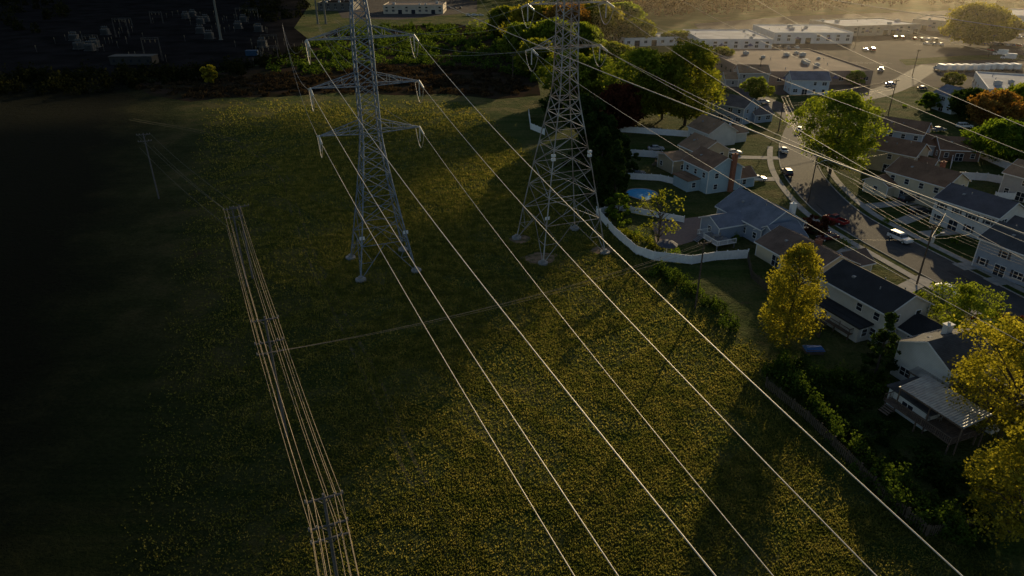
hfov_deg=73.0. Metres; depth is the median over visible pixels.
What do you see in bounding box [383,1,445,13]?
tan warehouse
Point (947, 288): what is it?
parked car
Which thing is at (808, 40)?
windows
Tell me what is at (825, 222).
ornamental red tree
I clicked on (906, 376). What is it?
windows
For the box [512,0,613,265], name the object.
transmission tower
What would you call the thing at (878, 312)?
trim
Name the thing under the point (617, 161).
conifer tree
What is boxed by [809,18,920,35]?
tan warehouse
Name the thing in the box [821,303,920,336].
windows
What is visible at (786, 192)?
sidewalk pavement
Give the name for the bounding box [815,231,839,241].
parked car
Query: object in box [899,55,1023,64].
grass verge
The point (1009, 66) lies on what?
box truck
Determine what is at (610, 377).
transmission line wires
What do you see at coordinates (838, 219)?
pickup truck
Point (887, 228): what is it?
kerb
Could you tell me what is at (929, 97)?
tree
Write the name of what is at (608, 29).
deciduous tree
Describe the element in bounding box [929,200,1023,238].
walls
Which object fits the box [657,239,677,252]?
garden umbrella
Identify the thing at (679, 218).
white vinyl fence
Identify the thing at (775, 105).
side street road
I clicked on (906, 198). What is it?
parked suv
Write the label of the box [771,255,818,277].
windows
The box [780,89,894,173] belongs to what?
street maple tree
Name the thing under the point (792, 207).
chimney
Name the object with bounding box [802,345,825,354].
covered woodpile
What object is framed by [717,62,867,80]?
windows
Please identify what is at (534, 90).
scrub ground
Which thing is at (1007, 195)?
white vinyl fence
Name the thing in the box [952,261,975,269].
driveway
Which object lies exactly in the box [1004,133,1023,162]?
green tree
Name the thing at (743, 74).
trim
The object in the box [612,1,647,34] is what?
deciduous tree
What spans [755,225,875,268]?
roof
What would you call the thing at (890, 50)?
parking lot asphalt
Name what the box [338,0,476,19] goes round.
yard asphalt
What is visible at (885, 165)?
windows
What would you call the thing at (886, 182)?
transmission line wires
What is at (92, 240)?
ground
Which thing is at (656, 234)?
garden tree
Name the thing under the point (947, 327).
chimney
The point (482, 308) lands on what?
distribution wires
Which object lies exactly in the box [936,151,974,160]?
windows
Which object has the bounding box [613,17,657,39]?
deciduous tree
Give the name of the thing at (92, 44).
electrical substation
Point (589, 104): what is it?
deciduous tree
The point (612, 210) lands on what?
garden tree
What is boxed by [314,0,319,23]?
steel monopole
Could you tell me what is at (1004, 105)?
orange leaf tree
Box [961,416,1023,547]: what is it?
yellow leaf tree
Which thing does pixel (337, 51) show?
scrub bushes
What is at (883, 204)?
driveway
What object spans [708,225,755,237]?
windows
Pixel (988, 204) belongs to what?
roof
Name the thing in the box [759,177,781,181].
driveway
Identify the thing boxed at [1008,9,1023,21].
white warehouse
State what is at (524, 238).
dirt patch
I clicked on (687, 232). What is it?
patio paving
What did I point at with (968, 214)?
trim
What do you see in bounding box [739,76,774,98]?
tree
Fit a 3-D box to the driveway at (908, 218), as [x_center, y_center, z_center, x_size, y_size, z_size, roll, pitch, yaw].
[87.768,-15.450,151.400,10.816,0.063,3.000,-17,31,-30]
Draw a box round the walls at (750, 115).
[708,100,771,124]
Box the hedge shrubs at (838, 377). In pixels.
[770,345,894,399]
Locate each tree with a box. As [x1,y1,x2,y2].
[199,64,217,82]
[486,5,513,34]
[495,21,535,57]
[497,0,553,34]
[512,37,553,73]
[530,17,577,57]
[533,49,600,96]
[538,88,568,118]
[543,2,592,24]
[558,93,607,131]
[562,113,603,168]
[573,21,606,54]
[573,53,617,99]
[579,156,614,206]
[581,126,622,188]
[583,0,624,39]
[588,41,634,72]
[594,82,644,128]
[597,46,697,121]
[599,139,630,204]
[600,114,623,150]
[604,192,630,219]
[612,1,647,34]
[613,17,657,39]
[620,134,641,172]
[630,188,685,241]
[635,51,695,119]
[644,38,728,125]
[660,30,689,41]
[712,46,734,55]
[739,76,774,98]
[757,242,830,349]
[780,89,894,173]
[803,214,835,235]
[845,70,866,85]
[860,311,900,377]
[913,278,1012,336]
[915,92,941,108]
[937,1,1015,45]
[937,310,1023,438]
[940,72,966,85]
[946,87,992,119]
[959,116,1023,161]
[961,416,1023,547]
[965,87,1023,127]
[971,311,1014,337]
[994,14,1023,41]
[994,82,1023,118]
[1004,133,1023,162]
[1012,315,1023,340]
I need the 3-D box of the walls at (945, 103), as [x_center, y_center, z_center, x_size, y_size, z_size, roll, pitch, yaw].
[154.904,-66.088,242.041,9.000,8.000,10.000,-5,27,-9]
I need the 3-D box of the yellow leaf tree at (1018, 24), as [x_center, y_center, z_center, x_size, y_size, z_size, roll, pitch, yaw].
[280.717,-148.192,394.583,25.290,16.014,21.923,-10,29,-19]
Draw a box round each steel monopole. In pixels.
[213,0,222,39]
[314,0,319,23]
[322,0,327,23]
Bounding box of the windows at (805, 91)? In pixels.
[785,82,826,94]
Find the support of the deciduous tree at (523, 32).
on the ground at (92, 240)
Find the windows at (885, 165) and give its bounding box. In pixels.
[882,154,917,171]
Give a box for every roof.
[660,132,730,160]
[672,146,756,181]
[687,114,748,133]
[700,187,807,236]
[711,92,774,115]
[718,50,866,70]
[721,64,770,79]
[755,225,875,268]
[785,71,830,80]
[814,259,942,335]
[865,156,969,186]
[872,134,939,164]
[874,115,945,145]
[887,329,1023,417]
[933,84,967,96]
[934,136,981,150]
[934,183,1023,228]
[978,73,1023,89]
[979,220,1023,254]
[1003,158,1023,177]
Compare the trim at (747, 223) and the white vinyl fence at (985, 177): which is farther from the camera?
the white vinyl fence at (985, 177)
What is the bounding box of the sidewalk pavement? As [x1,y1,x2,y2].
[767,116,1023,339]
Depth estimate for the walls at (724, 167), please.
165.84 m
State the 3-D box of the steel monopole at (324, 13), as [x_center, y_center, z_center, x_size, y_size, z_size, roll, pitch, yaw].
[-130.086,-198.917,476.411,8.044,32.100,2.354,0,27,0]
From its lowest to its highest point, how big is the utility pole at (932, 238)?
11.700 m
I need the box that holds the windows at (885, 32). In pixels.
[854,27,917,34]
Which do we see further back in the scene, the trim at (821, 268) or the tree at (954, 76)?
the tree at (954, 76)
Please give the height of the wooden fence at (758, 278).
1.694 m
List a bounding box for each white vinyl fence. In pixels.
[528,112,544,134]
[596,205,684,222]
[596,206,748,264]
[620,127,687,136]
[629,172,672,183]
[630,149,662,157]
[962,171,1002,182]
[980,152,1010,168]
[995,191,1015,199]
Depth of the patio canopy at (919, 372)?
91.56 m
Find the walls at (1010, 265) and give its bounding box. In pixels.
[973,241,1023,286]
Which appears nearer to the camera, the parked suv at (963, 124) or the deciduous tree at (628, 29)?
the parked suv at (963, 124)
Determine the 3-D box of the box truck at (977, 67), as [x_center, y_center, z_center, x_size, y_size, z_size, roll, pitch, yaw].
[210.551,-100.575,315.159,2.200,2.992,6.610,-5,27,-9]
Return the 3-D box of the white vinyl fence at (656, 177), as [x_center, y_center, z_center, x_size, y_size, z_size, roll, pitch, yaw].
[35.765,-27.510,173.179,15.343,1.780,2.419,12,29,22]
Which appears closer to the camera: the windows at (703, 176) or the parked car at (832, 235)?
the parked car at (832, 235)
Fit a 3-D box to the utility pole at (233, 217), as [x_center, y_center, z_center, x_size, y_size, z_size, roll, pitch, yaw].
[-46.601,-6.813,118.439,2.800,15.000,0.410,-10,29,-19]
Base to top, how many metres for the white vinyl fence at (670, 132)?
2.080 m
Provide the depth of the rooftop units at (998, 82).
257.86 m
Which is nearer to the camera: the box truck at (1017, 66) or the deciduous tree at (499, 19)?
the box truck at (1017, 66)
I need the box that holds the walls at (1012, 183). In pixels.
[999,174,1023,202]
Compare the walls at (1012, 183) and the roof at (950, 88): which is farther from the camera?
the roof at (950, 88)
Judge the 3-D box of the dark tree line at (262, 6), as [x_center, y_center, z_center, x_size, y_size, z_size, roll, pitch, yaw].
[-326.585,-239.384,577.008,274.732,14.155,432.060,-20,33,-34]
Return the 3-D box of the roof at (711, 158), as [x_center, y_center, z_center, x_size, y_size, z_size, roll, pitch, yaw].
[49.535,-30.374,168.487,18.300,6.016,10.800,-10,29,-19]
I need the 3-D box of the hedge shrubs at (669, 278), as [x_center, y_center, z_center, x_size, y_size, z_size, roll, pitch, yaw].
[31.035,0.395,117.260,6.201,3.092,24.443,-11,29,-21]
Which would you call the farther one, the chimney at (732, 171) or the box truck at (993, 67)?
the box truck at (993, 67)
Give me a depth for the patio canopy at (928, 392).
84.14 m
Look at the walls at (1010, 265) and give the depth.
124.61 m
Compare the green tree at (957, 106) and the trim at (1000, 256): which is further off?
the green tree at (957, 106)
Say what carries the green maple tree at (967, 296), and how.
on the ground at (92, 240)
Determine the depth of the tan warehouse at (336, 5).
563.83 m
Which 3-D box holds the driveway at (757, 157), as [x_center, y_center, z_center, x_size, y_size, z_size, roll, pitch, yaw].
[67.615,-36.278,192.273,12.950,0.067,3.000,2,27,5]
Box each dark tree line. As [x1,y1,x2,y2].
[0,0,310,32]
[0,44,301,94]
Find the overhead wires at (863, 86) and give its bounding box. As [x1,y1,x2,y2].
[481,0,1023,259]
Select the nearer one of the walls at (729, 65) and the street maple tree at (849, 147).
the street maple tree at (849, 147)
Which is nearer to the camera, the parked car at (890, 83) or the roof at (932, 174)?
the roof at (932, 174)
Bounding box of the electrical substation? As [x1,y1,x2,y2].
[35,8,302,64]
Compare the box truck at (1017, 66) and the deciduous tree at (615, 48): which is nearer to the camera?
the deciduous tree at (615, 48)
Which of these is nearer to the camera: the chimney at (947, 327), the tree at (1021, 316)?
the chimney at (947, 327)
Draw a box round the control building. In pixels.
[107,54,158,64]
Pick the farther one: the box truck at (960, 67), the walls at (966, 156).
the box truck at (960, 67)
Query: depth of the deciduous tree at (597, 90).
252.15 m
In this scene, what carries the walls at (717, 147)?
on the ground at (92, 240)
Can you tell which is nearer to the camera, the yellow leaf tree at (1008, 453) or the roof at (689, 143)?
the yellow leaf tree at (1008, 453)
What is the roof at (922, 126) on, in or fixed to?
on the walls at (907, 136)
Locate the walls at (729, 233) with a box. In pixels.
[700,209,803,241]
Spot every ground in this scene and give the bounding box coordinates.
[0,0,1023,575]
[136,24,539,101]
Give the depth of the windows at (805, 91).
267.33 m
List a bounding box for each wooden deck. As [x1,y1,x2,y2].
[815,311,853,339]
[878,391,981,454]
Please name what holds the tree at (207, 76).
on the ground at (92, 240)
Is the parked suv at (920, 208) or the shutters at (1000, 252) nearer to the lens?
the shutters at (1000, 252)
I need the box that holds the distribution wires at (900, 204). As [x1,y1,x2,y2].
[781,79,1023,282]
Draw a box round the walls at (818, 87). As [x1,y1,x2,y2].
[784,73,829,94]
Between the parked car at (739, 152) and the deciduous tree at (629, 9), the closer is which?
the parked car at (739, 152)
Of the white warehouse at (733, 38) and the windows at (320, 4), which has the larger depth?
the windows at (320, 4)
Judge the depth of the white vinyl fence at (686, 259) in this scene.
131.28 m
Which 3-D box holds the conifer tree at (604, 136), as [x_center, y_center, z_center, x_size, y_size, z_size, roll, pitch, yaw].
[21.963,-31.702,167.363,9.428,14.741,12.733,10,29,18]
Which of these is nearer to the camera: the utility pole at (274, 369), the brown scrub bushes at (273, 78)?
the utility pole at (274, 369)
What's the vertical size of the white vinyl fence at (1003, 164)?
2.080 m
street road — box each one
[717,78,809,125]
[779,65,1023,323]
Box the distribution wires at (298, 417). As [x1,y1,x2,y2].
[224,207,358,575]
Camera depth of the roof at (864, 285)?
105.71 m
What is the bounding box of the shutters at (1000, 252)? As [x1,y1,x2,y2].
[976,249,1023,281]
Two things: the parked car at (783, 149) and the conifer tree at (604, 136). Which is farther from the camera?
the parked car at (783, 149)
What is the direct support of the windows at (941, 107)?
attached to the walls at (945, 103)
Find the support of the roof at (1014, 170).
on the walls at (1012, 183)
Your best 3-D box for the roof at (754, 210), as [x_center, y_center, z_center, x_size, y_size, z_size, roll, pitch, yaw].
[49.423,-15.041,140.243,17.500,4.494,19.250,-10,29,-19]
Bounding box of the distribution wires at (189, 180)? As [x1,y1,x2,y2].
[139,144,240,222]
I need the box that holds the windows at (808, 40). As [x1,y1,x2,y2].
[753,30,849,43]
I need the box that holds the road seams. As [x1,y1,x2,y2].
[797,133,1019,311]
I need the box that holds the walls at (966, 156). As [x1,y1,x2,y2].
[933,138,979,161]
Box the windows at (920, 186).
[873,175,963,199]
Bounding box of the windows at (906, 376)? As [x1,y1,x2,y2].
[899,366,961,416]
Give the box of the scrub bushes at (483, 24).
[468,16,612,59]
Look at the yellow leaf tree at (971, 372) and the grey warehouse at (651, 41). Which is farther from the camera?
the grey warehouse at (651, 41)
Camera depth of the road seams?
132.15 m
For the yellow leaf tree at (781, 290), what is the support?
on the ground at (92, 240)
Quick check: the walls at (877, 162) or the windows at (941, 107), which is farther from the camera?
the windows at (941, 107)
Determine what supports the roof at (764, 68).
on the walls at (736, 82)
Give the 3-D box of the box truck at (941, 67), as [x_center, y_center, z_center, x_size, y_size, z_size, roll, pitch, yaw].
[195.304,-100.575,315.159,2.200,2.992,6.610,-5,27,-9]
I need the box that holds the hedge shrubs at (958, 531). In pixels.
[761,349,977,551]
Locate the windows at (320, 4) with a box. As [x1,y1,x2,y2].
[320,4,357,8]
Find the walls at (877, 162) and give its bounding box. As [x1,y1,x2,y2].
[863,146,939,170]
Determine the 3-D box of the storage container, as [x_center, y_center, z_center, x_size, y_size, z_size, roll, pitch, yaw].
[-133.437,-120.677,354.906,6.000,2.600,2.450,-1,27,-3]
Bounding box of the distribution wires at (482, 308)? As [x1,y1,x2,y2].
[270,247,695,352]
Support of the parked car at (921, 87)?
on the ground at (92, 240)
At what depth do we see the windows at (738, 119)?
226.99 m
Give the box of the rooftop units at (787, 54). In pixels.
[743,51,861,69]
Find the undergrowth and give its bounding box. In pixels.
[774,367,995,549]
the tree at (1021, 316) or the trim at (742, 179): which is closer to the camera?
the tree at (1021, 316)
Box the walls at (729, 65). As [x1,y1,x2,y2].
[713,48,873,84]
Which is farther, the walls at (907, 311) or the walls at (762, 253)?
the walls at (762, 253)
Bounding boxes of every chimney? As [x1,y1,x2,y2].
[727,152,737,191]
[789,202,797,213]
[814,238,823,245]
[939,160,946,167]
[940,321,954,333]
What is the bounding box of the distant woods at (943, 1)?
[928,0,1018,4]
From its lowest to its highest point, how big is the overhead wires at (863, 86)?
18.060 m
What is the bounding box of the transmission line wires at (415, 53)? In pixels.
[282,5,596,134]
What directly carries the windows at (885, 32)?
in the tan warehouse at (868, 27)
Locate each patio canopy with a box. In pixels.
[893,375,991,454]
[907,366,958,386]
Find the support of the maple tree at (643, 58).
on the ground at (92, 240)
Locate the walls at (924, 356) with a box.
[886,342,1023,433]
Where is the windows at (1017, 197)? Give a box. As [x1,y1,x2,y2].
[1003,181,1023,201]
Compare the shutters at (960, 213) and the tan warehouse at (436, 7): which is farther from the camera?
the tan warehouse at (436, 7)
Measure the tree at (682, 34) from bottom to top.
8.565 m
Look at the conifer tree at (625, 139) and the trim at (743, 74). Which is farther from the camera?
the trim at (743, 74)
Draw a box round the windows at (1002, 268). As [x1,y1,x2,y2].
[979,251,1022,279]
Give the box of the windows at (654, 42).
[615,38,681,45]
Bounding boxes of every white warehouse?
[683,29,772,48]
[752,24,853,43]
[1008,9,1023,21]
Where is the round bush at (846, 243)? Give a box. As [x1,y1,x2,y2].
[840,238,851,248]
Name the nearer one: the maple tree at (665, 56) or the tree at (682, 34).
the maple tree at (665, 56)
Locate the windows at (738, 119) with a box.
[718,107,769,121]
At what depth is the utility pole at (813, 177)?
157.49 m
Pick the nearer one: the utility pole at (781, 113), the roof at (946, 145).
the roof at (946, 145)
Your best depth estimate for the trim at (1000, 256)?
124.31 m
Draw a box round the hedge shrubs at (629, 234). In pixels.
[606,218,663,248]
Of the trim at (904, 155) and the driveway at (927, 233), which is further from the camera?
the trim at (904, 155)
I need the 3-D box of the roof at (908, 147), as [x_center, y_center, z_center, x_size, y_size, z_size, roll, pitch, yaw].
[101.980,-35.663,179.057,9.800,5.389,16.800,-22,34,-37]
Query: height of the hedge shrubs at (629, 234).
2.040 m
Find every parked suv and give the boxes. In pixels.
[781,168,793,176]
[887,229,912,243]
[897,194,914,203]
[907,205,931,215]
[956,122,973,128]
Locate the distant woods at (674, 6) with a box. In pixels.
[608,0,907,16]
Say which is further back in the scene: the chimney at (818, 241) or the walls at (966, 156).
the walls at (966, 156)
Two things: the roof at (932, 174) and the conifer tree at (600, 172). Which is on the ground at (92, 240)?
the conifer tree at (600, 172)
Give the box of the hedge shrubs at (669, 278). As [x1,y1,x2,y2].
[643,257,740,331]
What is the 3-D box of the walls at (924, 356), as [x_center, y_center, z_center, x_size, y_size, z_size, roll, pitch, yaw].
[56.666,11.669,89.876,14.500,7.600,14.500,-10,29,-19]
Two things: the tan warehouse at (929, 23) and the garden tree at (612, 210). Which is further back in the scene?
the tan warehouse at (929, 23)
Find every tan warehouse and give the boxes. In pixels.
[317,0,359,10]
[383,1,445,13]
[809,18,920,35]
[912,14,961,31]
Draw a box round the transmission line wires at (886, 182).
[436,0,1023,343]
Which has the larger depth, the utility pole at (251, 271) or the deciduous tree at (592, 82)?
the deciduous tree at (592, 82)
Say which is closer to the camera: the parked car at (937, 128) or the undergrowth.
the undergrowth
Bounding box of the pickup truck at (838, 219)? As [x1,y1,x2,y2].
[823,213,849,225]
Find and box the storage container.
[245,50,258,55]
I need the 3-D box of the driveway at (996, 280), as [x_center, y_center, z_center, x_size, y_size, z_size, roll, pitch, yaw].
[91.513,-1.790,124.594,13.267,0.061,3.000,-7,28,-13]
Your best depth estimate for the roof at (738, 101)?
226.87 m
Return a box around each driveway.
[730,155,780,159]
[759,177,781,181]
[836,246,857,252]
[865,201,916,208]
[893,213,930,224]
[898,275,933,292]
[917,229,961,236]
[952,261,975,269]
[983,277,1013,285]
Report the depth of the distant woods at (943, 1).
600.10 m
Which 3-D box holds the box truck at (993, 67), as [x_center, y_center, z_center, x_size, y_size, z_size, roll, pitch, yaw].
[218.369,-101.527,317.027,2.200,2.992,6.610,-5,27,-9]
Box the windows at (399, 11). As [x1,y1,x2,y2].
[385,7,445,13]
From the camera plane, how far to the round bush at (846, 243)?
136.46 m
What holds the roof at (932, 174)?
on the walls at (926, 190)
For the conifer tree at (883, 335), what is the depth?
93.95 m
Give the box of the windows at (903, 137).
[881,131,917,140]
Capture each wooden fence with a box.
[747,252,821,337]
[765,377,987,536]
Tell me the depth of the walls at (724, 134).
202.17 m
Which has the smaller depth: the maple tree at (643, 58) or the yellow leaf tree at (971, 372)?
the yellow leaf tree at (971, 372)
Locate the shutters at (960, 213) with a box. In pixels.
[933,203,994,232]
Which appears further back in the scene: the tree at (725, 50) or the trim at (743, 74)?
the tree at (725, 50)
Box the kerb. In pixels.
[778,114,1023,309]
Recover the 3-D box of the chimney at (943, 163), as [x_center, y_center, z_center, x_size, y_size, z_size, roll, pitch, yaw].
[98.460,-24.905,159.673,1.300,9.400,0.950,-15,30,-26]
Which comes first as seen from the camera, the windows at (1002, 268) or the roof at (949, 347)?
the roof at (949, 347)
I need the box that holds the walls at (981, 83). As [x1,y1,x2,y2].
[972,71,1023,92]
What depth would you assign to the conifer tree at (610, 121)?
185.95 m
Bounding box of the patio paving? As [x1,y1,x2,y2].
[652,217,701,245]
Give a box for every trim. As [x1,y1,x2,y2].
[656,141,731,172]
[682,150,757,193]
[687,115,748,143]
[699,188,808,238]
[708,98,772,122]
[720,64,770,86]
[754,229,876,285]
[784,71,831,94]
[818,259,934,342]
[862,159,971,199]
[864,144,940,172]
[871,115,935,146]
[890,329,1020,433]
[929,183,1023,231]
[932,136,983,160]
[971,222,1023,280]
[998,161,1023,201]
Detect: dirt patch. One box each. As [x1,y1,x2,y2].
[509,234,530,244]
[520,252,556,264]
[589,246,612,253]
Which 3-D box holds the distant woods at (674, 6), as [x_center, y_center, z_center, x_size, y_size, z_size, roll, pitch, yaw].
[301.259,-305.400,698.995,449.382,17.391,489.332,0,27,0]
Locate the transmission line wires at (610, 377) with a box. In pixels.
[310,41,962,575]
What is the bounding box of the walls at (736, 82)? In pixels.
[721,66,768,86]
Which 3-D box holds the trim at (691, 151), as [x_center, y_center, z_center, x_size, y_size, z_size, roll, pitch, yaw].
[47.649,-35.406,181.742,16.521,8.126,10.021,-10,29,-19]
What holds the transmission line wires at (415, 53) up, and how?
attached to the transmission tower at (360, 278)
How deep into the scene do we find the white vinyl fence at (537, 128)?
217.43 m
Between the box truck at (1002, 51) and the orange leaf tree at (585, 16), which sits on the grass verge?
the box truck at (1002, 51)
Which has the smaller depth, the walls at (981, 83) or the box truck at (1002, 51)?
the walls at (981, 83)
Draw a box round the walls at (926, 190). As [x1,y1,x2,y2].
[863,172,968,208]
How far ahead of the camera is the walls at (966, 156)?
188.81 m
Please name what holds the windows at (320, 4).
in the tan warehouse at (336, 5)
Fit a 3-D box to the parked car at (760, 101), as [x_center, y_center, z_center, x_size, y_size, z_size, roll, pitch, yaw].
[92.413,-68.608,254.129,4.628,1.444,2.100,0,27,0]
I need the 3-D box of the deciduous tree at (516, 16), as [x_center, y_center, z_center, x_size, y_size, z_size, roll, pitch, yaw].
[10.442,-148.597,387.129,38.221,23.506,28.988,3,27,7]
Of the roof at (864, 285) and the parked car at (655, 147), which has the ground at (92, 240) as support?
the parked car at (655, 147)
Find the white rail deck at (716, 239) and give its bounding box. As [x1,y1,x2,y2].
[693,227,736,250]
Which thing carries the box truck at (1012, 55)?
on the grass verge
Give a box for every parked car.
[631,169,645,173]
[648,145,664,150]
[729,149,742,154]
[754,175,767,181]
[757,99,769,103]
[779,147,788,152]
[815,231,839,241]
[885,82,896,85]
[917,85,927,89]
[931,126,946,131]
[935,283,957,296]
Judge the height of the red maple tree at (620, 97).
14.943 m
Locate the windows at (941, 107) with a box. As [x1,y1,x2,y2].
[934,97,948,110]
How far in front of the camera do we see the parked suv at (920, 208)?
152.24 m
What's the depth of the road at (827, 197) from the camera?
153.56 m
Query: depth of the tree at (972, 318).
104.98 m
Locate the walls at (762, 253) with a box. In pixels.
[755,245,870,285]
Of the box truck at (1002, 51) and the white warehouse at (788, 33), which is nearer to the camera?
the box truck at (1002, 51)
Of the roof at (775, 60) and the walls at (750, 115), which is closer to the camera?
the walls at (750, 115)
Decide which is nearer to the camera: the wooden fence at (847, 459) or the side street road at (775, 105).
the wooden fence at (847, 459)
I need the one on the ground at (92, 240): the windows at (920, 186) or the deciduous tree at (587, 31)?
the deciduous tree at (587, 31)
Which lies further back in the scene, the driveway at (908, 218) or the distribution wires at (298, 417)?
the driveway at (908, 218)
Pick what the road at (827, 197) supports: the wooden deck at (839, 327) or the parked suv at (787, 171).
the parked suv at (787, 171)
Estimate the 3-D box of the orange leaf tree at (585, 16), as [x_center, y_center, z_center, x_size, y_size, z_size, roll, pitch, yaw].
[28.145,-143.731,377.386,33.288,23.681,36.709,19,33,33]
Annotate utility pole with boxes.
[136,133,159,198]
[223,206,247,286]
[229,204,253,278]
[251,315,287,437]
[304,490,349,575]
[694,240,711,308]
[778,96,785,130]
[807,154,827,201]
[888,79,899,112]
[916,224,944,285]
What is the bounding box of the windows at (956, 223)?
[936,203,1006,231]
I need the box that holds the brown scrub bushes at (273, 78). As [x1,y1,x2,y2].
[135,63,529,98]
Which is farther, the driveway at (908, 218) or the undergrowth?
the driveway at (908, 218)
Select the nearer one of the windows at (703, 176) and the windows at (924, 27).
the windows at (703, 176)
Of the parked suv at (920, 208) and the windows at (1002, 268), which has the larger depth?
the parked suv at (920, 208)
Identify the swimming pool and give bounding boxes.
[626,188,657,200]
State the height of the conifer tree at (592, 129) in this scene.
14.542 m
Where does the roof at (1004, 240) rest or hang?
on the walls at (1010, 265)
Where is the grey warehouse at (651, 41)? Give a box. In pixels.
[613,33,689,46]
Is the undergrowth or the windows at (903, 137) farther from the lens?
the windows at (903, 137)
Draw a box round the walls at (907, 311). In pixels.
[814,281,929,343]
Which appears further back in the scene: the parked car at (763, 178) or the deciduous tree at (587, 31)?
the deciduous tree at (587, 31)
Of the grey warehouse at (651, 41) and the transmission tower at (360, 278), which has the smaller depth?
the transmission tower at (360, 278)
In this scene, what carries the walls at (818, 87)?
on the parking lot asphalt at (890, 50)
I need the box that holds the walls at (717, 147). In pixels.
[657,142,728,173]
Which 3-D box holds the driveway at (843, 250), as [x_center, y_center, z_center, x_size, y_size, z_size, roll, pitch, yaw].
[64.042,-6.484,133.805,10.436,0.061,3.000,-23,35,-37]
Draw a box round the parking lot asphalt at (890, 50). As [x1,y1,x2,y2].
[694,8,1023,94]
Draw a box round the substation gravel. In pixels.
[0,0,311,80]
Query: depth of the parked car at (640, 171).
177.38 m
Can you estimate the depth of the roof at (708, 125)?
204.17 m
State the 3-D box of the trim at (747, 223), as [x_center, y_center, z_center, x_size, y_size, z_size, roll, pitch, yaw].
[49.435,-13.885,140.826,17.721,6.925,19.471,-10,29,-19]
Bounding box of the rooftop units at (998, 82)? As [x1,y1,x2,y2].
[992,73,1014,85]
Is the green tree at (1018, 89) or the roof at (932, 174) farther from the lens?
the green tree at (1018, 89)
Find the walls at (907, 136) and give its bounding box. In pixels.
[872,127,934,155]
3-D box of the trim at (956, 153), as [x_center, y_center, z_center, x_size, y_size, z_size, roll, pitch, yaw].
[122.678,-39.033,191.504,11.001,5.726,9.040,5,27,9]
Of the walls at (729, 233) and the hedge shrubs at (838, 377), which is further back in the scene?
the walls at (729, 233)
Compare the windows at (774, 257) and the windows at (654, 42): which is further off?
the windows at (654, 42)
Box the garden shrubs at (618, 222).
[616,104,978,357]
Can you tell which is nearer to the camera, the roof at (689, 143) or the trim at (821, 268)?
the trim at (821, 268)
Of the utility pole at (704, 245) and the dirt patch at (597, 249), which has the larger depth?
the dirt patch at (597, 249)
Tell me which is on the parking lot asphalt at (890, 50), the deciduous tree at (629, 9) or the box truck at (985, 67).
the box truck at (985, 67)
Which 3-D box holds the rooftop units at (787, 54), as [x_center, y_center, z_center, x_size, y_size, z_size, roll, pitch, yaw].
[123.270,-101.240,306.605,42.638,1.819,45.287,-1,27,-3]
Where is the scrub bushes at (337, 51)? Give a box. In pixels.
[265,21,544,81]
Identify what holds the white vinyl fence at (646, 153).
on the ground at (92, 240)
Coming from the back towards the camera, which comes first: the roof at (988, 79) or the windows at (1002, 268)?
the roof at (988, 79)
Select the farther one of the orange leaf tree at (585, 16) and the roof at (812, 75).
the orange leaf tree at (585, 16)
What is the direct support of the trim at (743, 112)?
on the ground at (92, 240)
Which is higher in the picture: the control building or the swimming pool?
the control building
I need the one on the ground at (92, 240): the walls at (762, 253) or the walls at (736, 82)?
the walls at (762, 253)
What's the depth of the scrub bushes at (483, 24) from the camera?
467.00 m
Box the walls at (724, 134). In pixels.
[688,123,745,145]
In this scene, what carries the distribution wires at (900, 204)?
attached to the utility pole at (932, 238)
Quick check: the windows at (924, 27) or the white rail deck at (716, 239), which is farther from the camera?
the windows at (924, 27)
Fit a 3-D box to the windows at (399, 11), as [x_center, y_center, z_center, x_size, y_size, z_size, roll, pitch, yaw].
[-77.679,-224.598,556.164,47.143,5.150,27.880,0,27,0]
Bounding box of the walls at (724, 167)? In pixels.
[673,159,753,193]
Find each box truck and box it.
[933,63,948,70]
[947,63,956,70]
[955,63,965,70]
[964,63,973,70]
[972,63,981,70]
[980,63,990,70]
[985,63,996,70]
[993,49,1008,54]
[994,63,1004,70]
[1000,53,1016,59]
[1002,63,1013,70]
[1011,63,1021,70]
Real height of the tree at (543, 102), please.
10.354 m
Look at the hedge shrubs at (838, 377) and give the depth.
94.66 m
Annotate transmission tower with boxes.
[304,0,423,282]
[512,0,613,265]
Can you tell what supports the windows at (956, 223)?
attached to the walls at (1017, 210)
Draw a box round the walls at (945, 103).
[931,95,969,113]
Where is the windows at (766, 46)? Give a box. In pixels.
[690,40,768,47]
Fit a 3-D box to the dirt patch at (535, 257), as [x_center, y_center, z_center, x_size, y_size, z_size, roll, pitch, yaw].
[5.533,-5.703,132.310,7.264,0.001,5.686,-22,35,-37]
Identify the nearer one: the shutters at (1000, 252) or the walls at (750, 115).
the shutters at (1000, 252)
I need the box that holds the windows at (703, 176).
[686,165,745,188]
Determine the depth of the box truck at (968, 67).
312.81 m
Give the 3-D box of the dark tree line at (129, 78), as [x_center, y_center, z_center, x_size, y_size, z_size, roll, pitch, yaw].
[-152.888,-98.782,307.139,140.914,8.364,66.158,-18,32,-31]
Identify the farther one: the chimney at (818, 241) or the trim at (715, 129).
the trim at (715, 129)
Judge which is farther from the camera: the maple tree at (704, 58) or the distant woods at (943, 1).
the distant woods at (943, 1)
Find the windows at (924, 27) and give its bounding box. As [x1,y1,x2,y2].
[921,22,961,29]
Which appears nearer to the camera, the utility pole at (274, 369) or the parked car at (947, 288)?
the utility pole at (274, 369)

